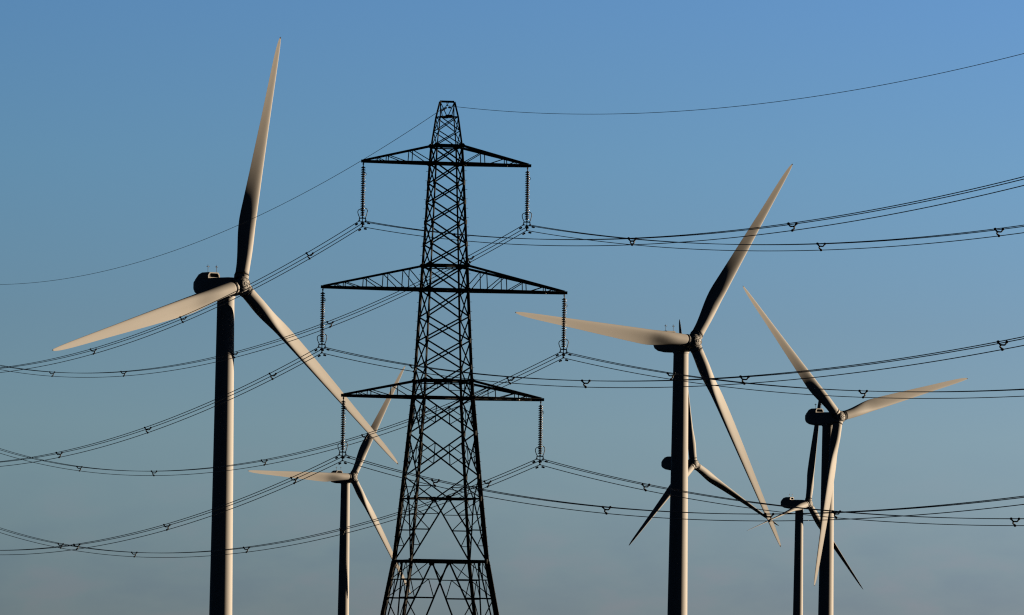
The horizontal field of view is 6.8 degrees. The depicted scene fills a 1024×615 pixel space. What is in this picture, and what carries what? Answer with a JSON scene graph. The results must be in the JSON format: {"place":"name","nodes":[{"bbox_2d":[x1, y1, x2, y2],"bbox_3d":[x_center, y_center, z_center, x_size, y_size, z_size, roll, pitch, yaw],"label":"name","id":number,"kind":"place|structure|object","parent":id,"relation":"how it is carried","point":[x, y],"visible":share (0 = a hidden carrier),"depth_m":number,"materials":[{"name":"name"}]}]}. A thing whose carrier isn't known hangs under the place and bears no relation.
{"place":"outdoors","nodes":[
{"label":"outdoors","id":0,"kind":"place"},
{"bbox_2d":[0,0,1023,614],"label":"sky","id":1,"kind":"structure","parent":0,"point":[129,129],"materials":[{"name":"blue"}]},
{"bbox_3d":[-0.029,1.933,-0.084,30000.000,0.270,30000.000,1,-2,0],"label":"field","id":2,"kind":"structure","parent":0,"visible":0},
{"bbox_2d":[52,37,397,614],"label":"wind turbine","id":3,"kind":"object","parent":2,"relation":"on","point":[209,287],"visible":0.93,"depth_m":1497.82,"materials":[{"name":"paint"}]},
{"bbox_2d":[248,366,410,614],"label":"wind turbine","id":4,"kind":"object","parent":2,"relation":"on","point":[345,480],"visible":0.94,"depth_m":2913.56,"materials":[{"name":"metal"}]},
{"bbox_2d":[321,100,567,614],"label":"pylon","id":5,"kind":"object","parent":2,"relation":"on","point":[460,291],"visible":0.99,"depth_m":642.79,"materials":[{"name":"metal"}]},
{"bbox_2d":[317,288,326,353],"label":"insulator string","id":6,"kind":"object","parent":5,"relation":"hanging from","point":[322,307],"visible":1,"depth_m":641.06,"materials":[{"name":"metal"}]},
{"bbox_2d":[0,345,1023,466],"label":"power line","id":7,"kind":"object","parent":6,"relation":"hanging from","point":[319,355],"visible":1,"depth_m":568.34,"materials":[{"name":"metal"}]},
{"bbox_2d":[739,375,749,384],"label":"wire spacer","id":8,"kind":"object","parent":7,"relation":"attached to","point":[743,382],"visible":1,"depth_m":523.51,"materials":[{"name":"metal"}]},
{"bbox_2d":[996,340,1007,350],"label":"wire spacer","id":9,"kind":"object","parent":7,"relation":"attached to","point":[1000,347],"visible":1,"depth_m":471.07,"materials":[{"name":"metal"}]},
{"bbox_2d":[0,336,1023,461],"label":"power line","id":10,"kind":"object","parent":6,"relation":"hanging from","point":[544,379],"visible":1,"depth_m":573.88,"materials":[{"name":"metal"}]},
{"bbox_2d":[4,338,1023,461],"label":"power line","id":11,"kind":"object","parent":6,"relation":"hanging from","point":[539,378],"visible":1,"depth_m":585.26,"materials":[{"name":"metal"}]},
{"bbox_2d":[338,397,347,460],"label":"insulator string","id":12,"kind":"object","parent":5,"relation":"hanging from","point":[342,426],"visible":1,"depth_m":641.08,"materials":[{"name":"metal"}]},
{"bbox_2d":[0,455,1023,550],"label":"power line","id":13,"kind":"object","parent":12,"relation":"hanging from","point":[335,457],"visible":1,"depth_m":578.63,"materials":[{"name":"metal"}]},
{"bbox_2d":[2,455,1023,550],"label":"power line","id":14,"kind":"object","parent":12,"relation":"hanging from","point":[505,493],"visible":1,"depth_m":603.52,"materials":[{"name":"metal"}]},
{"bbox_2d":[9,461,1023,554],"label":"power line","id":15,"kind":"object","parent":12,"relation":"hanging from","point":[544,506],"visible":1,"depth_m":578.77,"materials":[{"name":"metal"}]},
{"bbox_2d":[764,513,774,521],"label":"wire spacer","id":16,"kind":"object","parent":15,"relation":"attached to","point":[770,519],"visible":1,"depth_m":523.63,"materials":[{"name":"metal"}]},
{"bbox_2d":[357,162,367,226],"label":"insulator string","id":17,"kind":"object","parent":5,"relation":"hanging from","point":[362,192],"visible":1,"depth_m":642.11,"materials":[{"name":"metal"}]},
{"bbox_2d":[0,185,1023,372],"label":"power line","id":18,"kind":"object","parent":17,"relation":"hanging from","point":[365,228],"visible":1,"depth_m":583.04,"materials":[{"name":"metal"}]},
{"bbox_2d":[627,237,636,245],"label":"wire spacer","id":19,"kind":"object","parent":18,"relation":"attached to","point":[633,241],"visible":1,"depth_m":562.99,"materials":[{"name":"metal"}]},
{"bbox_2d":[787,222,797,231],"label":"wire spacer","id":20,"kind":"object","parent":18,"relation":"attached to","point":[792,226],"visible":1,"depth_m":524.78,"materials":[{"name":"metal"}]},
{"bbox_2d":[0,176,1023,367],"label":"power line","id":21,"kind":"object","parent":17,"relation":"hanging from","point":[356,223],"visible":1,"depth_m":580.92,"materials":[{"name":"metal"}]},
{"bbox_2d":[0,179,1023,368],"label":"power line","id":22,"kind":"object","parent":17,"relation":"hanging from","point":[530,238],"visible":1,"depth_m":571.17,"materials":[{"name":"metal"}]},
{"bbox_2d":[0,53,1023,284],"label":"earth wire","id":23,"kind":"object","parent":5,"relation":"attached to","point":[445,107],"visible":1,"depth_m":619.54,"materials":[{"name":"metal"}]},
{"bbox_2d":[522,167,531,230],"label":"insulator string","id":24,"kind":"object","parent":5,"relation":"hanging from","point":[527,181],"visible":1,"depth_m":644.89,"materials":[{"name":"metal"}]},
{"bbox_2d":[0,230,1023,377],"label":"power line","id":25,"kind":"object","parent":24,"relation":"hanging from","point":[561,236],"visible":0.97,"depth_m":634.21,"materials":[{"name":"metal"}]},
{"bbox_2d":[1,225,1023,372],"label":"power line","id":26,"kind":"object","parent":24,"relation":"hanging from","point":[512,235],"visible":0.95,"depth_m":650.94,"materials":[{"name":"metal"}]},
{"bbox_2d":[2,225,1023,372],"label":"power line","id":27,"kind":"object","parent":24,"relation":"hanging from","point":[526,226],"visible":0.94,"depth_m":630.22,"materials":[{"name":"metal"}]},
{"bbox_2d":[535,401,544,464],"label":"insulator string","id":28,"kind":"object","parent":5,"relation":"hanging from","point":[540,424],"visible":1,"depth_m":644.42,"materials":[{"name":"metal"}]},
{"bbox_2d":[1,459,952,552],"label":"power line","id":29,"kind":"object","parent":28,"relation":"hanging from","point":[483,484],"visible":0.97,"depth_m":649.22,"materials":[{"name":"metal"}]},
{"bbox_2d":[0,465,1023,557],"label":"power line","id":30,"kind":"object","parent":28,"relation":"hanging from","point":[542,466],"visible":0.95,"depth_m":635.95,"materials":[{"name":"metal"}]},
{"bbox_2d":[0,459,1023,552],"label":"power line","id":31,"kind":"object","parent":28,"relation":"hanging from","point":[532,461],"visible":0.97,"depth_m":631.99,"materials":[{"name":"metal"}]},
{"bbox_2d":[558,295,568,357],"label":"insulator string","id":32,"kind":"object","parent":5,"relation":"hanging from","point":[563,323],"visible":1,"depth_m":645.14,"materials":[{"name":"metal"}]},
{"bbox_2d":[1,352,1021,470],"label":"power line","id":33,"kind":"object","parent":32,"relation":"hanging from","point":[577,356],"visible":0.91,"depth_m":637.96,"materials":[{"name":"metal"}]},
{"bbox_2d":[0,358,1023,475],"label":"power line","id":34,"kind":"object","parent":32,"relation":"hanging from","point":[559,360],"visible":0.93,"depth_m":644.12,"materials":[{"name":"metal"}]},
{"bbox_2d":[0,352,1023,470],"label":"power line","id":35,"kind":"object","parent":32,"relation":"hanging from","point":[475,395],"visible":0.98,"depth_m":668.16,"materials":[{"name":"metal"}]},
{"bbox_2d":[515,164,792,614],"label":"wind turbine","id":36,"kind":"object","parent":2,"relation":"on","point":[680,346],"visible":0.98,"depth_m":1718.18,"materials":[{"name":"metal"}]},
{"bbox_2d":[629,319,778,572],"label":"wind turbine","id":37,"kind":"object","parent":2,"relation":"on","point":[704,472],"visible":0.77,"depth_m":2670.78,"materials":[{"name":"metal"}]},
{"bbox_2d":[747,401,862,614],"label":"wind turbine","id":38,"kind":"object","parent":2,"relation":"on","point":[807,502],"visible":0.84,"depth_m":3223.74,"materials":[{"name":"metal"}]},
{"bbox_2d":[743,286,967,614],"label":"wind turbine","id":39,"kind":"object","parent":2,"relation":"on","point":[832,420],"visible":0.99,"depth_m":2186.02,"materials":[{"name":"metal"}]}
]}

